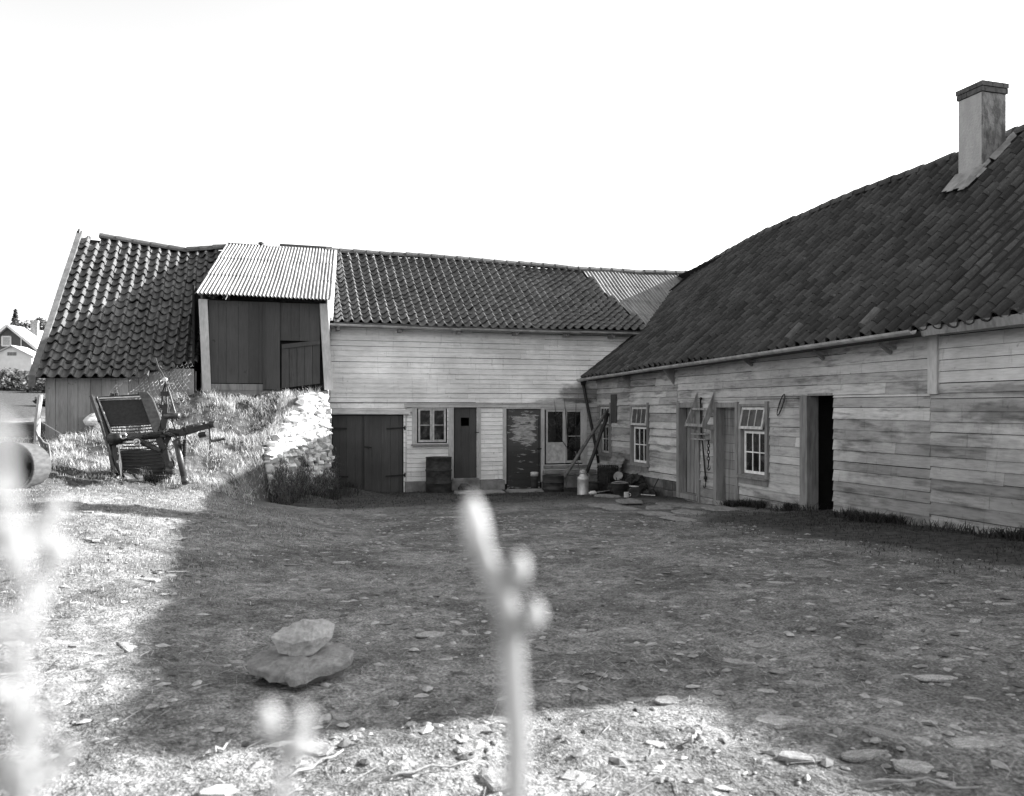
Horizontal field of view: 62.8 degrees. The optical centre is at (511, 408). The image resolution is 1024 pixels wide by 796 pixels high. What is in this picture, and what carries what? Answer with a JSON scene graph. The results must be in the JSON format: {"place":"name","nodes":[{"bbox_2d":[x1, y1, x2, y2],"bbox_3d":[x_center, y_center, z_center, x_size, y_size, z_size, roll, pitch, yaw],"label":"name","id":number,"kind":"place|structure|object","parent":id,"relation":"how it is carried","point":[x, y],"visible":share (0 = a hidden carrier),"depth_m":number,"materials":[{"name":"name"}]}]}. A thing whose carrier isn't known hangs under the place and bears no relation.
{"place":"outdoors","nodes":[
{"label":"outdoors","id":0,"kind":"place"},
{"bbox_2d":[13,387,304,504],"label":"grass bank","id":1,"kind":"structure","parent":0,"point":[177,480],"depth_m":14.48,"materials":[{"name":"plant"}]},
{"bbox_2d":[0,371,1023,795],"bbox_3d":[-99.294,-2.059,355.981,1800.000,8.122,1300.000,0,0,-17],"label":"ground","id":2,"kind":"structure","parent":0,"point":[152,769],"depth_m":4.57,"materials":[{"name":"soil"}]},
{"bbox_2d":[10,309,20,324],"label":"tree","id":3,"kind":"object","parent":2,"relation":"on","point":[15,316],"visible":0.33,"depth_m":129.60,"materials":[{"name":"black plant"}]},
{"bbox_2d":[0,345,35,370],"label":"white hut","id":4,"kind":"object","parent":2,"relation":"on","point":[12,357],"visible":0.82,"depth_m":88.35,"materials":[{"name":"paint"}]},
{"bbox_2d":[0,367,35,389],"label":"bush","id":5,"kind":"object","parent":2,"relation":"on","point":[16,374],"visible":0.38,"depth_m":53.57,"materials":[{"name":"grey plant"}]},
{"bbox_2d":[0,320,42,351],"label":"house","id":6,"kind":"structure","parent":2,"relation":"on","point":[30,337],"depth_m":100.40,"materials":[{"name":"stone"}]},
{"bbox_2d":[1,336,10,345],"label":"window","id":7,"kind":"structure","parent":6,"relation":"in","point":[5,340],"depth_m":100.32,"materials":[{"name":"glass"}]},
{"bbox_2d":[0,375,44,389],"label":"bush","id":8,"kind":"object","parent":2,"relation":"on","point":[8,381],"visible":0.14,"depth_m":52.68,"materials":[{"name":"grey plant"}]},
{"bbox_2d":[0,442,51,489],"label":"tub","id":9,"kind":"object","parent":2,"relation":"on","point":[31,465],"visible":0.73,"depth_m":10.46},
{"bbox_2d":[11,320,44,327],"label":"tree","id":10,"kind":"object","parent":2,"relation":"on","point":[22,324],"visible":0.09,"depth_m":128.07,"materials":[{"name":"grey plant"}]},
{"bbox_2d":[13,379,44,392],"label":"bush","id":11,"kind":"object","parent":2,"relation":"on","point":[39,384],"visible":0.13,"depth_m":50.38,"materials":[{"name":"grey plant"}]},
{"bbox_2d":[33,394,42,444],"bbox_3d":[-8.808,0.349,15.597,0.170,1.228,0.110,0,0,-17],"label":"fence post","id":12,"kind":"object","parent":2,"relation":"on","point":[37,419],"visible":0.71,"depth_m":15.56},
{"bbox_2d":[0,420,77,795],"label":"twig","id":13,"kind":"object","parent":2,"relation":"on","point":[20,541],"visible":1,"depth_m":0.17,"materials":[{"name":"plant"}]},
{"bbox_2d":[36,317,46,330],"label":"tree","id":14,"kind":"object","parent":2,"relation":"on","point":[41,322],"visible":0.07,"depth_m":128.67,"materials":[{"name":"grey plant"}]},
{"bbox_2d":[83,413,98,426],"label":"white stone","id":15,"kind":"object","parent":2,"relation":"on","point":[89,419],"visible":0.34,"depth_m":15.87,"materials":[{"name":"stone"}]},
{"bbox_2d":[28,228,225,440],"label":"shed","id":16,"kind":"structure","parent":2,"relation":"on","point":[123,309],"depth_m":17.59,"materials":[{"name":"tile"}]},
{"bbox_2d":[85,361,193,427],"bbox_3d":[-7.257,-0.283,16.364,1.940,1.370,0.636,0,0,-17],"label":"wire netting","id":17,"kind":"object","parent":16,"relation":"on","point":[159,386],"visible":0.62,"depth_m":16.49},
{"bbox_2d":[118,642,136,651],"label":"flat stone","id":18,"kind":"object","parent":2,"relation":"on","point":[126,646],"visible":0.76,"depth_m":4.40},
{"bbox_2d":[134,577,160,581],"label":"flat stone","id":19,"kind":"object","parent":2,"relation":"on","point":[149,579],"visible":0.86,"depth_m":5.99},
{"bbox_2d":[89,358,225,484],"bbox_3d":[-5.442,0.176,12.403,2.886,1.867,0.947,0,0,40],"label":"potato digger","id":20,"kind":"object","parent":2,"relation":"on","point":[158,460],"visible":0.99,"depth_m":12.29,"materials":[{"name":"metal"}]},
{"bbox_2d":[0,478,330,617],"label":"grass","id":21,"kind":"object","parent":2,"relation":"on","point":[155,506],"depth_m":8.42,"materials":[{"name":"plant"}]},
{"bbox_2d":[198,784,238,795],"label":"flat stone","id":22,"kind":"object","parent":2,"relation":"on","point":[222,789],"visible":1,"depth_m":2.62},
{"bbox_2d":[214,739,231,752],"bbox_3d":[-1.034,1.206,3.011,0.022,0.032,0.124,0,0,11],"label":"stick","id":23,"kind":"object","parent":2,"relation":"on","point":[220,748],"visible":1,"depth_m":2.98,"materials":[{"name":"grey wood"}]},
{"bbox_2d":[211,386,321,435],"bbox_3d":[-4.899,0.637,17.001,1.630,2.321,2.170,0,0,17],"label":"grass lip","id":24,"kind":"object","parent":2,"relation":"on","point":[228,403],"depth_m":16.68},
{"bbox_2d":[259,702,311,795],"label":"twig","id":25,"kind":"object","parent":2,"relation":"on","point":[298,749],"visible":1,"depth_m":0.20,"materials":[{"name":"plant"}]},
{"bbox_2d":[263,392,334,501],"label":"retaining wall","id":26,"kind":"structure","parent":2,"relation":"on","point":[300,432],"depth_m":17.00,"materials":[{"name":"stone"}]},
{"bbox_2d":[247,641,353,687],"bbox_3d":[-0.982,1.229,3.912,0.422,0.212,0.398,0,0,42],"label":"cairn stone","id":27,"kind":"object","parent":2,"relation":"on","point":[328,660],"visible":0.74,"depth_m":3.81,"materials":[{"name":"stone"}]},
{"bbox_2d":[271,618,334,655],"bbox_3d":[-0.982,1.069,3.951,0.280,0.149,0.197,0,0,0],"label":"cairn stone","id":28,"kind":"object","parent":27,"relation":"on","point":[306,637],"visible":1,"depth_m":3.89,"materials":[{"name":"stone"}]},
{"bbox_2d":[267,450,347,504],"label":"weeds on wall","id":29,"kind":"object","parent":2,"relation":"on","point":[288,492],"visible":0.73,"depth_m":16.31,"materials":[{"name":"plant"}]},
{"bbox_2d":[273,392,361,502],"bbox_3d":[-3.783,0.708,17.398,1.592,2.437,3.669,0,0,6],"label":"grass ramp foot","id":30,"kind":"object","parent":2,"relation":"on","point":[343,486],"depth_m":17.20},
{"bbox_2d":[291,749,343,776],"bbox_3d":[-0.668,1.207,2.855,0.023,0.029,0.234,0,0,38],"label":"stick","id":31,"kind":"object","parent":2,"relation":"on","point":[309,768],"visible":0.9,"depth_m":2.84,"materials":[{"name":"grey wood"}]},
{"bbox_2d":[309,741,333,756],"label":"flat stone","id":32,"kind":"object","parent":2,"relation":"on","point":[318,749],"visible":0.64,"depth_m":2.97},
{"bbox_2d":[331,713,346,720],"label":"flat stone","id":33,"kind":"object","parent":2,"relation":"on","point":[337,716],"visible":1,"depth_m":3.31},
{"bbox_2d":[401,676,417,680],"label":"flat stone","id":34,"kind":"object","parent":2,"relation":"on","point":[405,678],"visible":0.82,"depth_m":3.86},
{"bbox_2d":[151,242,688,492],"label":"barn","id":35,"kind":"structure","parent":2,"relation":"on","point":[474,368],"depth_m":20.02,"materials":[{"name":"wood"}]},
{"bbox_2d":[330,415,363,489],"bbox_3d":[-3.780,1.070,19.200,0.784,1.820,0.076,0,0,-17],"label":"door leaf","id":36,"kind":"structure","parent":35,"relation":"in","point":[348,431],"depth_m":19.24,"materials":[{"name":"paint"}]},
{"bbox_2d":[364,415,405,492],"bbox_3d":[-2.945,1.070,19.431,0.968,1.820,0.098,0,0,-17],"label":"door leaf","id":37,"kind":"structure","parent":35,"relation":"in","point":[382,433],"depth_m":19.45,"materials":[{"name":"paint"}]},
{"bbox_2d":[411,407,448,446],"bbox_3d":[-1.933,0.423,19.739,0.880,0.925,0.115,0,0,-17],"label":"window","id":38,"kind":"structure","parent":35,"relation":"in","point":[431,420],"depth_m":19.76,"materials":[{"name":"paint"}]},
{"bbox_2d":[448,407,480,480],"bbox_3d":[-1.123,0.840,19.979,0.790,1.760,0.135,0,0,-17],"label":"door","id":39,"kind":"structure","parent":35,"relation":"in","point":[461,439],"depth_m":20.01,"materials":[{"name":"paint"}]},
{"bbox_2d":[503,407,544,488],"bbox_3d":[0.282,0.986,20.429,1.060,2.028,0.100,0,0,-17],"label":"door","id":40,"kind":"structure","parent":35,"relation":"in","point":[530,431],"depth_m":20.45,"materials":[{"name":"paint"}]},
{"bbox_2d":[544,407,586,463],"bbox_3d":[1.323,0.675,20.751,1.120,1.410,0.066,0,0,-17],"label":"window","id":41,"kind":"structure","parent":35,"relation":"in","point":[556,451],"depth_m":20.73,"materials":[{"name":"paint"}]},
{"bbox_2d":[554,399,579,468],"bbox_3d":[1.353,0.627,20.677,0.636,1.716,0.250,0,0,5],"label":"hay fork","id":42,"kind":"object","parent":35,"relation":"attached to","point":[567,434],"visible":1,"depth_m":20.68,"materials":[{"name":"metal"}]},
{"bbox_2d":[382,761,463,781],"bbox_3d":[-0.295,1.202,2.789,0.287,0.027,0.021,0,0,-27],"label":"stick","id":43,"kind":"object","parent":2,"relation":"on","point":[411,772],"visible":1,"depth_m":2.78,"materials":[{"name":"grey wood"}]},
{"bbox_2d":[416,631,445,637],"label":"flat stone","id":44,"kind":"object","parent":2,"relation":"on","point":[425,634],"visible":0.97,"depth_m":4.88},
{"bbox_2d":[425,456,451,492],"bbox_3d":[-1.695,1.570,19.401,0.626,0.900,0.625,0,0,-17],"label":"crate","id":45,"kind":"object","parent":2,"relation":"on","point":[438,469],"visible":0.95,"depth_m":19.15,"materials":[{"name":"wood"}]},
{"bbox_2d":[458,483,472,490],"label":"dark stone","id":46,"kind":"object","parent":2,"relation":"on","point":[464,486],"visible":0.66,"depth_m":19.58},
{"bbox_2d":[454,490,504,494],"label":"kerb stone","id":47,"kind":"object","parent":2,"relation":"on","point":[481,492],"visible":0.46,"depth_m":18.89,"materials":[{"name":"stone"}]},
{"bbox_2d":[468,725,493,733],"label":"flat stone","id":48,"kind":"object","parent":2,"relation":"on","point":[476,729],"visible":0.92,"depth_m":3.19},
{"bbox_2d":[480,767,503,792],"bbox_3d":[-0.046,1.206,2.733,0.106,0.024,0.189,-2,-3,-15],"label":"flat stone","id":49,"kind":"object","parent":2,"relation":"on","point":[492,778],"visible":0.69,"depth_m":2.72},
{"bbox_2d":[482,715,503,724],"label":"flat stone","id":50,"kind":"object","parent":2,"relation":"on","point":[495,718],"visible":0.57,"depth_m":3.37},
{"bbox_2d":[462,495,543,795],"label":"twig","id":51,"kind":"object","parent":2,"relation":"on","point":[501,588],"visible":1,"depth_m":0.25,"materials":[{"name":"plant"}]},
{"bbox_2d":[0,612,1023,795],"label":"straw litter","id":52,"kind":"object","parent":2,"relation":"on","point":[525,687],"visible":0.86,"depth_m":3.41,"materials":[{"name":"grey plant"}]},
{"bbox_2d":[505,488,543,492],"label":"kerb stone","id":53,"kind":"object","parent":2,"relation":"on","point":[524,490],"visible":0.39,"depth_m":19.16,"materials":[{"name":"stone"}]},
{"bbox_2d":[530,472,537,488],"bbox_3d":[0.526,1.735,19.760,0.183,0.490,0.183,0,0,-17],"label":"canister","id":54,"kind":"object","parent":2,"relation":"on","point":[534,480],"visible":0.81,"depth_m":19.69,"materials":[{"name":"paint"}]},
{"bbox_2d":[542,475,563,491],"bbox_3d":[0.948,1.770,19.334,0.524,0.460,0.523,0,0,-17],"label":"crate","id":55,"kind":"object","parent":2,"relation":"on","point":[553,483],"visible":0.94,"depth_m":19.12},
{"bbox_2d":[559,770,595,780],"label":"flat stone","id":56,"kind":"object","parent":2,"relation":"on","point":[568,775],"visible":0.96,"depth_m":2.77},
{"bbox_2d":[577,469,588,494],"bbox_3d":[1.535,1.592,18.154,0.270,0.565,0.254,0,0,-17],"label":"milk churn","id":57,"kind":"object","parent":2,"relation":"on","point":[582,483],"visible":0.98,"depth_m":18.06,"materials":[{"name":"metal"}]},
{"bbox_2d":[563,410,607,479],"bbox_3d":[1.647,1.021,20.159,1.363,1.972,0.098,0,0,-13],"label":"pole","id":58,"kind":"object","parent":2,"relation":"on","point":[572,464],"visible":0.8,"depth_m":20.14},
{"bbox_2d":[589,481,599,491],"bbox_3d":[1.806,1.771,18.811,0.330,0.250,0.330,0,0,-17],"label":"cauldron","id":59,"kind":"object","parent":2,"relation":"on","point":[594,485],"visible":0.64,"depth_m":18.68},
{"bbox_2d":[588,503,617,507],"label":"paving stone","id":60,"kind":"object","parent":2,"relation":"on","point":[595,505],"visible":0.67,"depth_m":15.59,"materials":[{"name":"stone"}]},
{"bbox_2d":[594,494,620,497],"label":"paving stone","id":61,"kind":"object","parent":2,"relation":"on","point":[607,495],"visible":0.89,"depth_m":17.03,"materials":[{"name":"stone"}]},
{"bbox_2d":[597,465,618,491],"bbox_3d":[2.198,1.589,19.242,0.511,0.584,0.511,0,0,-17],"label":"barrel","id":62,"kind":"object","parent":2,"relation":"on","point":[611,470],"visible":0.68,"depth_m":19.06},
{"bbox_2d":[608,456,623,471],"bbox_3d":[2.321,1.434,19.463,0.290,0.620,0.750,0,0,-17],"label":"iron sheet","id":63,"kind":"object","parent":62,"relation":"on","point":[618,461],"visible":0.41,"depth_m":19.45,"materials":[{"name":"metal"}]},
{"bbox_2d":[611,481,628,495],"bbox_3d":[2.286,1.682,17.806,0.363,0.316,0.359,0,0,-17],"label":"bucket","id":64,"kind":"object","parent":2,"relation":"on","point":[619,487],"visible":0.92,"depth_m":17.68,"materials":[{"name":"metal"}]},
{"bbox_2d":[601,505,638,510],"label":"paving stone","id":65,"kind":"object","parent":2,"relation":"on","point":[615,507],"visible":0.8,"depth_m":14.32,"materials":[{"name":"stone"}]},
{"bbox_2d":[616,498,642,503],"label":"paving stone","id":66,"kind":"object","parent":2,"relation":"on","point":[630,501],"visible":0.95,"depth_m":15.86,"materials":[{"name":"stone"}]},
{"bbox_2d":[620,721,643,725],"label":"flat stone","id":67,"kind":"object","parent":2,"relation":"on","point":[631,723],"visible":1,"depth_m":3.29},
{"bbox_2d":[607,470,658,495],"bbox_3d":[2.546,1.675,18.221,0.703,0.623,1.762,0,0,-17],"label":"rubbish heap","id":68,"kind":"object","parent":2,"relation":"on","point":[632,479],"visible":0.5,"depth_m":18.10,"materials":[{"name":"metal"}]},
{"bbox_2d":[628,486,638,497],"bbox_3d":[2.431,1.666,16.782,0.209,0.227,0.311,0,0,4],"label":"tin can","id":69,"kind":"object","parent":2,"relation":"on","point":[633,491],"visible":0.94,"depth_m":16.64,"materials":[{"name":"black metal"}]},
{"bbox_2d":[626,697,643,702],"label":"flat stone","id":70,"kind":"object","parent":2,"relation":"on","point":[635,699],"visible":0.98,"depth_m":3.62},
{"bbox_2d":[645,740,666,747],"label":"flat stone","id":71,"kind":"object","parent":2,"relation":"on","point":[656,744],"visible":1,"depth_m":3.09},
{"bbox_2d":[637,511,675,515],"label":"paving stone","id":72,"kind":"object","parent":2,"relation":"on","point":[659,513],"visible":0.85,"depth_m":12.77,"materials":[{"name":"stone"}]},
{"bbox_2d":[296,487,1023,581],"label":"grass","id":73,"kind":"object","parent":2,"relation":"on","point":[751,518],"depth_m":11.11,"materials":[{"name":"plant"}]},
{"bbox_2d":[646,505,673,508],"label":"paving stone","id":74,"kind":"object","parent":2,"relation":"on","point":[657,507],"visible":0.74,"depth_m":14.39,"materials":[{"name":"stone"}]},
{"bbox_2d":[653,695,677,704],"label":"flat stone","id":75,"kind":"object","parent":2,"relation":"on","point":[665,700],"visible":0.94,"depth_m":3.59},
{"bbox_2d":[655,502,686,506],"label":"paving stone","id":76,"kind":"object","parent":2,"relation":"on","point":[668,504],"visible":0.71,"depth_m":15.62,"materials":[{"name":"stone"}]},
{"bbox_2d":[659,516,696,521],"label":"paving stone","id":77,"kind":"object","parent":2,"relation":"on","point":[678,519],"visible":0.98,"depth_m":11.87,"materials":[{"name":"stone"}]},
{"bbox_2d":[671,509,706,514],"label":"paving stone","id":78,"kind":"object","parent":2,"relation":"on","point":[687,511],"visible":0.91,"depth_m":13.00,"materials":[{"name":"stone"}]},
{"bbox_2d":[689,730,700,743],"bbox_3d":[0.674,1.207,3.095,0.016,0.025,0.124,0,0,30],"label":"stick","id":79,"kind":"object","parent":2,"relation":"on","point":[694,736],"visible":1,"depth_m":3.09,"materials":[{"name":"grey wood"}]},
{"bbox_2d":[681,504,712,507],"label":"paving stone","id":80,"kind":"object","parent":2,"relation":"on","point":[693,505],"visible":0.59,"depth_m":14.61,"materials":[{"name":"stone"}]},
{"bbox_2d":[701,506,740,510],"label":"paving stone","id":81,"kind":"object","parent":2,"relation":"on","point":[718,508],"visible":0.98,"depth_m":13.34,"materials":[{"name":"stone"}]},
{"bbox_2d":[715,785,734,790],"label":"flat stone","id":82,"kind":"object","parent":2,"relation":"on","point":[723,787],"visible":1,"depth_m":2.65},
{"bbox_2d":[722,658,744,664],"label":"flat stone","id":83,"kind":"object","parent":2,"relation":"on","point":[734,661],"visible":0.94,"depth_m":4.16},
{"bbox_2d":[748,643,769,648],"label":"flat stone","id":84,"kind":"object","parent":2,"relation":"on","point":[755,645],"visible":0.93,"depth_m":4.46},
{"bbox_2d":[757,689,778,692],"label":"flat stone","id":85,"kind":"object","parent":2,"relation":"on","point":[766,690],"visible":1,"depth_m":3.63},
{"bbox_2d":[754,714,810,729],"bbox_3d":[1.040,1.215,3.248,0.208,0.041,0.119,0,0,46],"label":"flat stone","id":86,"kind":"object","parent":2,"relation":"on","point":[779,722],"visible":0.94,"depth_m":3.23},
{"bbox_2d":[776,751,814,762],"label":"flat stone","id":87,"kind":"object","parent":2,"relation":"on","point":[791,756],"visible":1,"depth_m":2.88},
{"bbox_2d":[576,80,1023,534],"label":"farm wing","id":88,"kind":"structure","parent":2,"relation":"on","point":[873,333],"depth_m":13.01,"materials":[{"name":"wood"}]},
{"bbox_2d":[586,413,609,474],"bbox_3d":[2.026,0.832,19.950,0.716,1.470,0.091,0,0,-30],"label":"pole","id":89,"kind":"object","parent":88,"relation":"attached to","point":[603,426],"visible":0.94,"depth_m":19.92,"materials":[{"name":"wood"}]},
{"bbox_2d":[597,403,612,460],"bbox_3d":[2.293,0.560,20.463,0.190,1.400,0.780,0,0,-17],"label":"window","id":90,"kind":"structure","parent":88,"relation":"in","point":[605,443],"depth_m":20.50,"materials":[{"name":"paint"}]},
{"bbox_2d":[627,403,649,471],"bbox_3d":[2.850,0.625,18.625,0.190,1.510,0.980,0,0,-17],"label":"window","id":91,"kind":"structure","parent":88,"relation":"in","point":[639,414],"depth_m":18.67,"materials":[{"name":"white paint"}]},
{"bbox_2d":[676,402,700,502],"bbox_3d":[3.543,0.855,16.542,0.230,1.950,0.910,0,0,-17],"label":"door","id":92,"kind":"structure","parent":88,"relation":"in","point":[693,446],"depth_m":16.84,"materials":[{"name":"wood"}]},
{"bbox_2d":[684,392,713,442],"bbox_3d":[3.554,0.160,15.819,0.337,0.960,0.644,0,0,-17],"label":"bracket rack","id":93,"kind":"object","parent":88,"relation":"attached to","point":[707,416],"visible":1,"depth_m":15.71,"materials":[{"name":"grey wood"}]},
{"bbox_2d":[707,440,710,470],"bbox_3d":[3.659,0.871,15.591,0.051,0.574,0.122,0,0,-17],"label":"hook chain","id":94,"kind":"object","parent":93,"relation":"hanging from","point":[708,447],"visible":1,"depth_m":15.59,"materials":[{"name":"metal"}]},
{"bbox_2d":[699,397,706,487],"bbox_3d":[3.618,0.644,15.905,0.061,1.730,0.237,0,0,-17],"label":"iron rod","id":95,"kind":"object","parent":88,"relation":"attached to","point":[705,476],"visible":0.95,"depth_m":15.87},
{"bbox_2d":[713,402,739,505],"bbox_3d":[3.948,0.855,15.207,0.230,1.950,0.820,0,0,-17],"label":"door","id":96,"kind":"structure","parent":88,"relation":"in","point":[727,488],"depth_m":15.46,"materials":[{"name":"wood"}]},
{"bbox_2d":[735,401,769,486],"bbox_3d":[4.145,0.590,14.347,0.190,1.420,0.920,0,0,-17],"label":"window","id":97,"kind":"structure","parent":88,"relation":"in","point":[753,440],"depth_m":14.36,"materials":[{"name":"white paint"}]},
{"bbox_2d":[796,680,824,686],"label":"flat stone","id":98,"kind":"object","parent":2,"relation":"on","point":[804,683],"visible":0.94,"depth_m":3.69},
{"bbox_2d":[841,749,888,761],"bbox_3d":[1.225,1.199,2.903,0.167,0.029,0.080,0,0,12],"label":"flat stone","id":99,"kind":"object","parent":2,"relation":"on","point":[861,755],"visible":1,"depth_m":2.90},
{"bbox_2d":[716,498,1023,541],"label":"grass","id":100,"kind":"object","parent":2,"relation":"on","point":[856,515],"depth_m":11.13,"materials":[{"name":"plant"}]},
{"bbox_2d":[877,698,899,703],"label":"flat stone","id":101,"kind":"object","parent":2,"relation":"on","point":[883,701],"visible":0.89,"depth_m":3.43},
{"bbox_2d":[864,726,920,742],"bbox_3d":[1.379,1.183,3.018,0.213,0.022,0.110,6,-1,25],"label":"flat stone","id":102,"kind":"object","parent":2,"relation":"on","point":[885,734],"visible":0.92,"depth_m":3.02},
{"bbox_2d":[893,759,933,774],"bbox_3d":[1.366,1.201,2.793,0.180,0.033,0.109,0,0,22],"label":"flat stone","id":103,"kind":"object","parent":2,"relation":"on","point":[904,766],"visible":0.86,"depth_m":2.79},
{"bbox_2d":[860,776,978,788],"bbox_3d":[1.270,1.172,2.623,0.342,0.052,0.012,0,0,15],"label":"stick","id":104,"kind":"object","parent":2,"relation":"on","point":[906,781],"visible":1,"depth_m":2.62,"materials":[{"name":"grey wood"}]},
{"bbox_2d":[925,655,939,659],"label":"flat stone","id":105,"kind":"object","parent":2,"relation":"on","point":[933,657],"visible":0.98,"depth_m":4.15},
{"bbox_2d":[911,674,957,681],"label":"flat stone","id":106,"kind":"object","parent":2,"relation":"on","point":[933,678],"visible":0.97,"depth_m":3.79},
{"bbox_2d":[923,779,955,787],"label":"flat stone","id":107,"kind":"object","parent":2,"relation":"on","point":[951,783],"visible":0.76,"depth_m":2.64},
{"bbox_2d":[936,772,948,777],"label":"flat stone","id":108,"kind":"object","parent":2,"relation":"on","point":[942,775],"visible":1,"depth_m":2.70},
{"bbox_2d":[944,736,1005,749],"bbox_3d":[1.611,1.163,2.921,0.190,0.012,0.094,-4,4,11],"label":"flat stone","id":109,"kind":"object","parent":2,"relation":"on","point":[964,743],"visible":1,"depth_m":2.91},
{"bbox_2d":[988,747,1007,753],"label":"flat stone","id":110,"kind":"object","parent":2,"relation":"on","point":[1005,751],"visible":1,"depth_m":2.85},
{"bbox_2d":[993,602,1015,605],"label":"flat stone","id":111,"kind":"object","parent":2,"relation":"on","point":[1002,603],"visible":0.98,"depth_m":5.51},
{"bbox_2d":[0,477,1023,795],"bbox_3d":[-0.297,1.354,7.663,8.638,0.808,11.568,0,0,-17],"label":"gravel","id":112,"kind":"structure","parent":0,"point":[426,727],"depth_m":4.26,"materials":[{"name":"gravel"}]},
{"bbox_2d":[0,0,1023,328],"label":"sky","id":113,"kind":"structure","parent":0,"point":[626,134],"materials":[{"name":"white"}]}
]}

